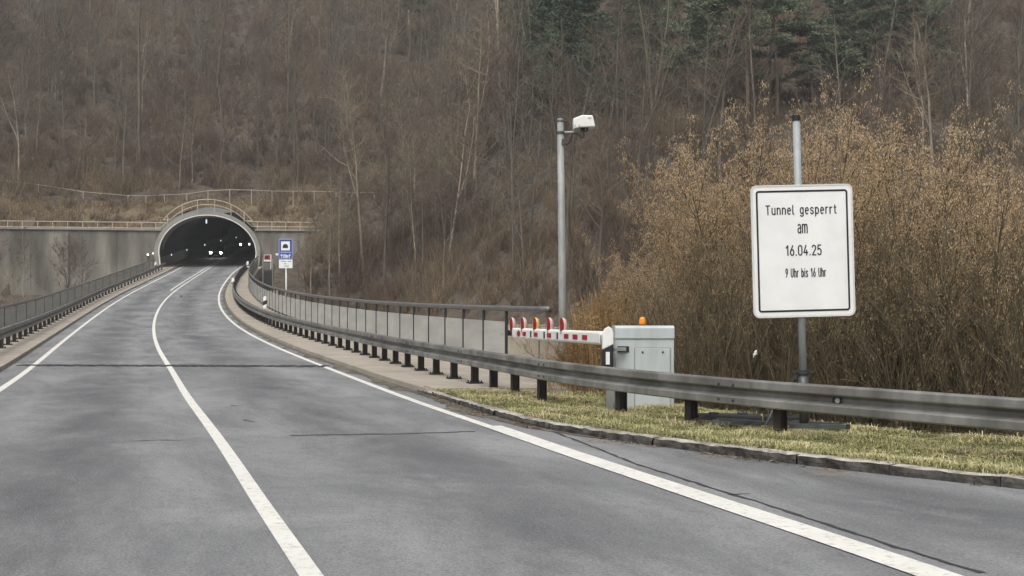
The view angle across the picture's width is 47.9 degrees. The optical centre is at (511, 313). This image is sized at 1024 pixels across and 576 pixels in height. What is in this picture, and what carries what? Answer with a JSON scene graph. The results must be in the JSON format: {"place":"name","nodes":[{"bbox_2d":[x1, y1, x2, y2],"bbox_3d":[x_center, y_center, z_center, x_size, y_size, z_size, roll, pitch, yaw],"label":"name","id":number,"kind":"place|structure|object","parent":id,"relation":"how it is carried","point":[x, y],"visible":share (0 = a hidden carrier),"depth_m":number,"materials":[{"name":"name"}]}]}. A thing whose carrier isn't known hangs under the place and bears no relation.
{"place":"outdoors","nodes":[
{"label":"outdoors","id":0,"kind":"place"},
{"bbox_2d":[0,243,230,370],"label":"pavement","id":1,"kind":"structure","parent":0,"point":[13,353],"depth_m":52.67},
{"bbox_2d":[0,259,153,327],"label":"bridge railing","id":2,"kind":"object","parent":1,"relation":"on","point":[17,314],"visible":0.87,"depth_m":65.35,"materials":[{"name":"metal"}]},
{"bbox_2d":[0,262,165,347],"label":"guardrail","id":3,"kind":"object","parent":1,"relation":"on","point":[7,332],"visible":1,"depth_m":53.47,"materials":[{"name":"metal"}]},
{"bbox_2d":[225,263,603,401],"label":"pavement","id":4,"kind":"structure","parent":0,"point":[406,377],"depth_m":27.58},
{"bbox_2d":[276,239,292,289],"bbox_3d":[-12.049,-1.293,60.982,0.914,5.336,0.134,0,0,4],"label":"tunnel sign","id":5,"kind":"object","parent":4,"relation":"on","point":[285,249],"visible":1,"depth_m":60.92,"materials":[{"name":"metal"}]},
{"bbox_2d":[248,256,551,353],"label":"bridge railing","id":6,"kind":"object","parent":4,"relation":"on","point":[482,334],"visible":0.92,"depth_m":34.44,"materials":[{"name":"metal"}]},
{"bbox_2d":[232,263,1023,434],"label":"guardrail","id":7,"kind":"object","parent":4,"relation":"on","point":[780,399],"visible":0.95,"depth_m":13.86,"materials":[{"name":"metal"}]},
{"bbox_2d":[0,242,1023,575],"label":"road","id":8,"kind":"structure","parent":0,"point":[90,484],"depth_m":9.22,"materials":[{"name":"asphalt"}]},
{"bbox_2d":[0,244,232,391],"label":"edge line","id":9,"kind":"object","parent":8,"relation":"on","point":[17,377],"visible":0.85,"depth_m":34.96,"materials":[{"name":"paint"}]},
{"bbox_2d":[15,364,328,366],"bbox_3d":[-8.230,1.257,27.900,7.592,0.018,0.743,0,0,3],"label":"expansion joint","id":10,"kind":"object","parent":8,"relation":"on","point":[175,365],"visible":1,"depth_m":27.89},
{"bbox_2d":[152,245,323,575],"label":"line","id":11,"kind":"object","parent":8,"relation":"on","point":[300,559],"visible":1,"depth_m":8.93,"materials":[{"name":"paint"}]},
{"bbox_2d":[218,257,491,425],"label":"edge line","id":12,"kind":"object","parent":8,"relation":"on","point":[414,400],"visible":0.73,"depth_m":22.07,"materials":[{"name":"paint"}]},
{"bbox_2d":[221,272,605,438],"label":"gutter dirt","id":13,"kind":"structure","parent":8,"relation":"on","point":[453,407],"depth_m":21.74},
{"bbox_2d":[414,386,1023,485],"bbox_3d":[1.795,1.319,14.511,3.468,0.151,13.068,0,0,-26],"label":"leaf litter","id":14,"kind":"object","parent":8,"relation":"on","point":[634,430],"visible":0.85,"depth_m":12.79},
{"bbox_2d":[417,390,1023,488],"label":"kerb","id":15,"kind":"structure","parent":8,"relation":"on","point":[1014,481],"depth_m":10.97,"materials":[{"name":"concrete"}]},
{"bbox_2d":[484,426,962,575],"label":"wide edge line","id":16,"kind":"object","parent":8,"relation":"on","point":[895,560],"visible":1,"depth_m":7.94,"materials":[{"name":"paint"}]},
{"bbox_2d":[554,432,983,572],"bbox_3d":[1.458,1.395,9.863,0.181,0.002,7.619,0,0,-16],"label":"road crack","id":17,"kind":"object","parent":8,"relation":"on","point":[849,531],"visible":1,"depth_m":7.97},
{"bbox_2d":[0,0,1023,486],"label":"hillside","id":18,"kind":"structure","parent":0,"point":[296,284],"depth_m":130.74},
{"bbox_2d":[0,225,41,296],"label":"young tree","id":19,"kind":"object","parent":18,"relation":"on","point":[26,244],"visible":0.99,"depth_m":111.98,"materials":[{"name":"brown plant"}]},
{"bbox_2d":[0,57,54,129],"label":"bare tree","id":20,"kind":"object","parent":18,"relation":"on","point":[26,91],"visible":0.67,"depth_m":144.37,"materials":[{"name":"brown plant"}]},
{"bbox_2d":[0,67,68,184],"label":"bare tree","id":21,"kind":"object","parent":18,"relation":"on","point":[15,116],"visible":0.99,"depth_m":132.31,"materials":[{"name":"brown plant"}]},
{"bbox_2d":[25,232,94,293],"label":"young tree","id":22,"kind":"object","parent":18,"relation":"on","point":[64,262],"visible":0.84,"depth_m":107.25,"materials":[{"name":"brown plant"}]},
{"bbox_2d":[103,10,173,117],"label":"bare tree","id":23,"kind":"object","parent":18,"relation":"on","point":[145,63],"visible":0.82,"depth_m":153.72,"materials":[{"name":"brown plant"}]},
{"bbox_2d":[116,0,163,165],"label":"bare tree","id":24,"kind":"object","parent":18,"relation":"on","point":[140,32],"visible":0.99,"depth_m":139.50,"materials":[{"name":"brown plant"}]},
{"bbox_2d":[0,211,318,294],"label":"tunnel portal","id":25,"kind":"object","parent":18,"relation":"on","point":[116,250],"visible":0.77,"depth_m":122.62,"materials":[{"name":"concrete"}]},
{"bbox_2d":[0,220,166,228],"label":"wall railing","id":26,"kind":"object","parent":25,"relation":"on","point":[22,226],"depth_m":122.33,"materials":[{"name":"metal"}]},
{"bbox_2d":[0,184,340,228],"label":"bank grass","id":27,"kind":"structure","parent":18,"relation":"on","point":[280,218],"depth_m":128.22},
{"bbox_2d":[144,53,203,136],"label":"bare tree","id":28,"kind":"object","parent":18,"relation":"on","point":[158,71],"visible":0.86,"depth_m":148.72,"materials":[{"name":"brown plant"}]},
{"bbox_2d":[0,180,374,205],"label":"wire fence","id":29,"kind":"object","parent":18,"relation":"on","point":[178,197],"visible":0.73,"depth_m":130.98,"materials":[{"name":"metal"}]},
{"bbox_2d":[162,93,213,181],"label":"bare tree","id":30,"kind":"object","parent":18,"relation":"on","point":[189,119],"visible":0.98,"depth_m":134.10,"materials":[{"name":"brown plant"}]},
{"bbox_2d":[164,75,218,162],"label":"bare tree","id":31,"kind":"object","parent":18,"relation":"on","point":[189,93],"visible":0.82,"depth_m":140.33,"materials":[{"name":"brown plant"}]},
{"bbox_2d":[173,80,254,175],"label":"bare tree","id":32,"kind":"object","parent":18,"relation":"on","point":[234,113],"visible":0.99,"depth_m":136.97,"materials":[{"name":"brown plant"}]},
{"bbox_2d":[207,51,251,119],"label":"bare tree","id":33,"kind":"object","parent":18,"relation":"on","point":[238,68],"visible":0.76,"depth_m":152.23,"materials":[{"name":"brown plant"}]},
{"bbox_2d":[240,95,292,163],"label":"young tree","id":34,"kind":"object","parent":18,"relation":"on","point":[258,129],"visible":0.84,"depth_m":140.21,"materials":[{"name":"brown plant"}]},
{"bbox_2d":[293,206,335,293],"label":"young tree","id":35,"kind":"object","parent":18,"relation":"on","point":[309,239],"visible":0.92,"depth_m":112.50,"materials":[{"name":"brown plant"}]},
{"bbox_2d":[294,61,356,157],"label":"bare tree","id":36,"kind":"object","parent":18,"relation":"on","point":[324,82],"visible":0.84,"depth_m":141.10,"materials":[{"name":"brown plant"}]},
{"bbox_2d":[293,185,359,295],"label":"young tree","id":37,"kind":"object","parent":18,"relation":"on","point":[329,248],"visible":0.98,"depth_m":111.54,"materials":[{"name":"brown plant"}]},
{"bbox_2d":[307,135,353,212],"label":"young tree","id":38,"kind":"object","parent":18,"relation":"on","point":[338,165],"visible":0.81,"depth_m":127.57,"materials":[{"name":"brown plant"}]},
{"bbox_2d":[307,168,363,286],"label":"young tree","id":39,"kind":"object","parent":18,"relation":"on","point":[347,226],"visible":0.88,"depth_m":113.81,"materials":[{"name":"brown plant"}]},
{"bbox_2d":[313,59,365,157],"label":"bare tree","id":40,"kind":"object","parent":18,"relation":"on","point":[337,91],"visible":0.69,"depth_m":138.43,"materials":[{"name":"brown plant"}]},
{"bbox_2d":[298,77,381,275],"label":"bare tree","id":41,"kind":"object","parent":18,"relation":"on","point":[356,164],"visible":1,"depth_m":115.13,"materials":[{"name":"brown plant"}]},
{"bbox_2d":[346,41,412,186],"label":"bare tree","id":42,"kind":"object","parent":18,"relation":"on","point":[386,164],"visible":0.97,"depth_m":133.03,"materials":[{"name":"brown plant"}]},
{"bbox_2d":[352,129,418,284],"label":"bare tree","id":43,"kind":"object","parent":18,"relation":"on","point":[386,225],"visible":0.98,"depth_m":112.01,"materials":[{"name":"brown plant"}]},
{"bbox_2d":[364,177,417,256],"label":"young tree","id":44,"kind":"object","parent":18,"relation":"on","point":[393,204],"visible":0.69,"depth_m":117.56,"materials":[{"name":"brown plant"}]},
{"bbox_2d":[360,0,427,105],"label":"bare tree","id":45,"kind":"object","parent":18,"relation":"on","point":[398,20],"visible":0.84,"depth_m":154.47,"materials":[{"name":"brown plant"}]},
{"bbox_2d":[378,143,438,260],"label":"bare tree","id":46,"kind":"object","parent":18,"relation":"on","point":[408,195],"visible":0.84,"depth_m":112.16,"materials":[{"name":"brown plant"}]},
{"bbox_2d":[400,111,443,267],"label":"bare tree","id":47,"kind":"object","parent":18,"relation":"on","point":[422,175],"visible":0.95,"depth_m":109.31,"materials":[{"name":"brown plant"}]},
{"bbox_2d":[401,176,471,281],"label":"bare tree","id":48,"kind":"object","parent":18,"relation":"on","point":[447,205],"visible":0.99,"depth_m":104.85,"materials":[{"name":"brown plant"}]},
{"bbox_2d":[420,33,480,159],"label":"bare tree","id":49,"kind":"object","parent":18,"relation":"on","point":[441,69],"visible":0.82,"depth_m":130.26,"materials":[{"name":"brown plant"}]},
{"bbox_2d":[424,92,505,260],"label":"bare tree","id":50,"kind":"object","parent":18,"relation":"on","point":[461,156],"visible":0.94,"depth_m":107.68,"materials":[{"name":"brown plant"}]},
{"bbox_2d":[439,4,516,177],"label":"bare tree","id":51,"kind":"object","parent":18,"relation":"on","point":[480,50],"visible":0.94,"depth_m":118.36,"materials":[{"name":"brown plant"}]},
{"bbox_2d":[461,0,530,86],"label":"bare tree","id":52,"kind":"object","parent":18,"relation":"on","point":[511,31],"visible":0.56,"depth_m":129.56,"materials":[{"name":"brown plant"}]},
{"bbox_2d":[455,35,548,167],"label":"bare tree","id":53,"kind":"object","parent":18,"relation":"on","point":[506,75],"visible":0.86,"depth_m":115.30,"materials":[{"name":"brown plant"}]},
{"bbox_2d":[0,0,1023,317],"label":"undergrowth","id":54,"kind":"object","parent":18,"relation":"on","point":[350,258],"visible":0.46,"depth_m":124.10,"materials":[{"name":"plant"}]},
{"bbox_2d":[0,0,1023,279],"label":"distant wood","id":55,"kind":"object","parent":18,"relation":"on","point":[466,22],"visible":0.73,"depth_m":123.05,"materials":[{"name":"plant"}]},
{"bbox_2d":[514,0,590,79],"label":"spruce tree","id":56,"kind":"object","parent":18,"relation":"on","point":[540,17],"visible":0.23,"depth_m":121.70,"materials":[{"name":"green plant"}]},
{"bbox_2d":[529,18,576,236],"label":"bare tree","id":57,"kind":"object","parent":18,"relation":"on","point":[547,88],"visible":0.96,"depth_m":96.69,"materials":[{"name":"brown plant"}]},
{"bbox_2d":[523,95,598,260],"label":"bare tree","id":58,"kind":"object","parent":18,"relation":"on","point":[567,216],"visible":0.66,"depth_m":90.74,"materials":[{"name":"brown plant"}]},
{"bbox_2d":[557,115,594,355],"bbox_3d":[1.273,-1.121,23.003,0.760,5.644,0.313,0,0,0],"label":"camera mast","id":59,"kind":"object","parent":18,"relation":"on","point":[582,123],"visible":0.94,"depth_m":22.94,"materials":[{"name":"metal"}]},
{"bbox_2d":[537,72,621,214],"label":"bare tree","id":60,"kind":"object","parent":18,"relation":"on","point":[569,125],"visible":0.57,"depth_m":100.30,"materials":[{"name":"brown plant"}]},
{"bbox_2d":[523,0,641,114],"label":"spruce tree","id":61,"kind":"object","parent":18,"relation":"on","point":[579,7],"visible":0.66,"depth_m":115.46,"materials":[{"name":"green plant"}]},
{"bbox_2d":[551,56,639,182],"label":"bare tree","id":62,"kind":"object","parent":18,"relation":"on","point":[574,82],"visible":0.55,"depth_m":105.03,"materials":[{"name":"brown plant"}]},
{"bbox_2d":[567,124,635,233],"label":"bare tree","id":63,"kind":"object","parent":18,"relation":"on","point":[598,151],"visible":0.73,"depth_m":94.92,"materials":[{"name":"brown plant"}]},
{"bbox_2d":[548,87,656,294],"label":"bare tree","id":64,"kind":"object","parent":18,"relation":"on","point":[601,159],"visible":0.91,"depth_m":86.08,"materials":[{"name":"brown plant"}]},
{"bbox_2d":[492,316,725,369],"bbox_3d":[2.067,0.941,20.385,3.517,2.074,4.556,0,0,25],"label":"catkin shrub","id":65,"kind":"object","parent":18,"relation":"on","point":[547,356],"visible":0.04,"depth_m":19.60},
{"bbox_2d":[584,0,659,135],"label":"bare tree","id":66,"kind":"object","parent":18,"relation":"on","point":[618,24],"visible":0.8,"depth_m":112.87,"materials":[{"name":"brown plant"}]},
{"bbox_2d":[589,121,654,200],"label":"young tree","id":67,"kind":"object","parent":18,"relation":"on","point":[617,144],"visible":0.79,"depth_m":100.69,"materials":[{"name":"brown plant"}]},
{"bbox_2d":[600,0,666,48],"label":"spruce tree","id":68,"kind":"object","parent":18,"relation":"on","point":[611,20],"visible":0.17,"depth_m":131.48,"materials":[{"name":"green plant"}]},
{"bbox_2d":[622,0,686,94],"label":"pine tree","id":69,"kind":"object","parent":18,"relation":"on","point":[673,5],"visible":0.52,"depth_m":122.10,"materials":[{"name":"green plant"}]},
{"bbox_2d":[627,0,691,183],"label":"bare tree","id":70,"kind":"object","parent":18,"relation":"on","point":[665,34],"visible":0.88,"depth_m":103.64,"materials":[{"name":"brown plant"}]},
{"bbox_2d":[579,220,752,407],"bbox_3d":[2.868,0.314,20.250,2.976,4.462,4.109,0,0,-21],"label":"catkin shrub","id":71,"kind":"object","parent":18,"relation":"on","point":[632,311],"visible":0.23,"depth_m":20.02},
{"bbox_2d":[600,236,816,412],"bbox_3d":[3.029,0.560,18.071,3.390,3.544,3.976,0,0,15],"label":"catkin shrub","id":72,"kind":"object","parent":18,"relation":"on","point":[694,367],"visible":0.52,"depth_m":17.83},
{"bbox_2d":[649,0,771,115],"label":"pine tree","id":73,"kind":"object","parent":18,"relation":"on","point":[695,22],"visible":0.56,"depth_m":112.51,"materials":[{"name":"green plant"}]},
{"bbox_2d":[684,2,758,184],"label":"bare tree","id":74,"kind":"object","parent":18,"relation":"on","point":[721,122],"visible":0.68,"depth_m":102.67,"materials":[{"name":"brown plant"}]},
{"bbox_2d":[677,0,769,192],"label":"bare tree","id":75,"kind":"object","parent":18,"relation":"on","point":[715,108],"visible":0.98,"depth_m":99.46,"materials":[{"name":"brown plant"}]},
{"bbox_2d":[688,0,796,128],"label":"pine tree","id":76,"kind":"object","parent":18,"relation":"on","point":[774,7],"visible":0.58,"depth_m":111.88,"materials":[{"name":"green plant"}]},
{"bbox_2d":[576,145,909,413],"bbox_3d":[4.000,0.081,20.750,4.748,5.947,5.279,0,0,-34],"label":"catkin shrub","id":77,"kind":"object","parent":18,"relation":"on","point":[675,243],"visible":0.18,"depth_m":19.55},
{"bbox_2d":[719,0,820,185],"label":"bare tree","id":78,"kind":"object","parent":18,"relation":"on","point":[752,83],"visible":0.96,"depth_m":98.75,"materials":[{"name":"brown plant"}]},
{"bbox_2d":[729,0,820,117],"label":"pine tree","id":79,"kind":"object","parent":18,"relation":"on","point":[794,23],"visible":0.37,"depth_m":114.44,"materials":[{"name":"green plant"}]},
{"bbox_2d":[672,206,912,421],"bbox_3d":[4.238,0.507,17.743,3.688,4.693,3.888,0,0,20],"label":"catkin shrub","id":80,"kind":"object","parent":18,"relation":"on","point":[790,352],"visible":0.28,"depth_m":17.39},
{"bbox_2d":[756,17,871,116],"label":"pine tree","id":81,"kind":"object","parent":18,"relation":"on","point":[816,35],"visible":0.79,"depth_m":116.05,"materials":[{"name":"green plant"}]},
{"bbox_2d":[614,58,1021,421],"bbox_3d":[5.110,-0.064,20.370,6.253,7.700,8.102,0,0,33],"label":"catkin shrub","id":82,"kind":"object","parent":18,"relation":"on","point":[858,224],"visible":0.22,"depth_m":18.80,"materials":[{"name":"plant"}]},
{"bbox_2d":[624,81,1023,432],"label":"catkin shrub","id":83,"kind":"object","parent":18,"relation":"on","point":[965,176],"visible":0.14,"depth_m":18.96,"materials":[{"name":"plant"}]},
{"bbox_2d":[801,58,854,182],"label":"bare tree","id":84,"kind":"object","parent":18,"relation":"on","point":[836,92],"visible":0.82,"depth_m":99.79,"materials":[{"name":"brown plant"}]},
{"bbox_2d":[806,0,899,82],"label":"spruce tree","id":85,"kind":"object","parent":18,"relation":"on","point":[839,20],"visible":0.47,"depth_m":126.44,"materials":[{"name":"green plant"}]},
{"bbox_2d":[697,173,1023,435],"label":"catkin shrub","id":86,"kind":"object","parent":18,"relation":"on","point":[833,332],"visible":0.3,"depth_m":16.76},
{"bbox_2d":[704,99,1023,433],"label":"catkin shrub","id":87,"kind":"object","parent":18,"relation":"on","point":[990,216],"visible":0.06,"depth_m":18.48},
{"bbox_2d":[843,43,906,180],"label":"bare tree","id":88,"kind":"object","parent":18,"relation":"on","point":[885,72],"visible":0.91,"depth_m":96.78,"materials":[{"name":"brown plant"}]},
{"bbox_2d":[855,55,907,146],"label":"young tree","id":89,"kind":"object","parent":18,"relation":"on","point":[879,90],"visible":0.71,"depth_m":108.86,"materials":[{"name":"brown plant"}]},
{"bbox_2d":[842,0,932,89],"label":"pine tree","id":90,"kind":"object","parent":18,"relation":"on","point":[866,18],"visible":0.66,"depth_m":120.87,"materials":[{"name":"green plant"}]},
{"bbox_2d":[781,181,1023,437],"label":"catkin shrub","id":91,"kind":"object","parent":18,"relation":"on","point":[890,380],"visible":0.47,"depth_m":16.23,"materials":[{"name":"plant"}]},
{"bbox_2d":[865,16,949,116],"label":"bare tree","id":92,"kind":"object","parent":18,"relation":"on","point":[901,41],"visible":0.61,"depth_m":116.32,"materials":[{"name":"brown plant"}]},
{"bbox_2d":[870,12,968,180],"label":"bare tree","id":93,"kind":"object","parent":18,"relation":"on","point":[926,88],"visible":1,"depth_m":98.33,"materials":[{"name":"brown plant"}]},
{"bbox_2d":[875,0,964,104],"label":"pine tree","id":94,"kind":"object","parent":18,"relation":"on","point":[931,16],"visible":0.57,"depth_m":117.36,"materials":[{"name":"green plant"}]},
{"bbox_2d":[890,0,957,126],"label":"bare tree","id":95,"kind":"object","parent":18,"relation":"on","point":[926,24],"visible":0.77,"depth_m":112.75,"materials":[{"name":"brown plant"}]},
{"bbox_2d":[884,33,981,152],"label":"bare tree","id":96,"kind":"object","parent":18,"relation":"on","point":[923,117],"visible":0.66,"depth_m":108.23,"materials":[{"name":"brown plant"}]},
{"bbox_2d":[845,159,1023,437],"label":"catkin shrub","id":97,"kind":"object","parent":18,"relation":"on","point":[949,284],"visible":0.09,"depth_m":17.73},
{"bbox_2d":[853,153,1023,439],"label":"catkin shrub","id":98,"kind":"object","parent":18,"relation":"on","point":[958,352],"visible":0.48,"depth_m":16.14,"materials":[{"name":"plant"}]},
{"bbox_2d":[902,175,1023,386],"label":"catkin shrub","id":99,"kind":"object","parent":18,"relation":"on","point":[1000,215],"visible":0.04,"depth_m":18.37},
{"bbox_2d":[935,9,991,125],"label":"bare tree","id":100,"kind":"object","parent":18,"relation":"on","point":[964,27],"visible":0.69,"depth_m":113.66,"materials":[{"name":"brown plant"}]},
{"bbox_2d":[926,0,1016,168],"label":"bare tree","id":101,"kind":"object","parent":18,"relation":"on","point":[969,79],"visible":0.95,"depth_m":100.97,"materials":[{"name":"brown plant"}]},
{"bbox_2d":[602,327,613,366],"bbox_3d":[1.329,0.606,15.996,0.153,0.851,0.124,0,0,0],"label":"delineator post","id":102,"kind":"object","parent":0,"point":[607,349],"visible":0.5,"depth_m":15.94,"materials":[{"name":"white paint"}]},
{"bbox_2d":[434,387,1023,475],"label":"verge","id":103,"kind":"structure","parent":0,"point":[921,437],"depth_m":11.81,"materials":[{"name":"plant"}]},
{"bbox_2d":[508,324,544,358],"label":"parapet wall","id":104,"kind":"structure","parent":103,"relation":"on","point":[514,348],"depth_m":24.23,"materials":[{"name":"concrete"}]},
{"bbox_2d":[535,283,646,396],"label":"dry reeds","id":105,"kind":"object","parent":103,"relation":"on","point":[588,354],"visible":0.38,"depth_m":19.45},
{"bbox_2d":[612,317,674,407],"bbox_3d":[1.847,0.752,16.376,0.877,1.413,0.636,0,0,0],"label":"barrier cabinet","id":106,"kind":"object","parent":103,"relation":"on","point":[642,346],"visible":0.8,"depth_m":16.19,"materials":[{"name":"metal"}]},
{"bbox_2d":[507,317,612,409],"bbox_3d":[0.777,0.783,19.268,0.355,1.434,6.721,0,0,-12],"label":"barrier boom","id":107,"kind":"object","parent":106,"relation":"attached to","point":[550,333],"visible":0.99,"depth_m":19.31,"materials":[{"name":"white paint"}]},
{"bbox_2d":[698,412,762,422],"bbox_3d":[2.626,1.254,13.900,0.750,0.120,0.320,0,0,6],"label":"base weight","id":108,"kind":"object","parent":103,"relation":"on","point":[704,417],"visible":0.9,"depth_m":13.77,"materials":[{"name":"rubber"}]},
{"bbox_2d":[712,115,854,429],"bbox_3d":[3.145,-0.500,13.303,1.636,3.615,0.484,0,0,10],"label":"closure sign","id":109,"kind":"object","parent":103,"relation":"on","point":[802,241],"visible":1,"depth_m":13.35,"materials":[{"name":"white metal"}]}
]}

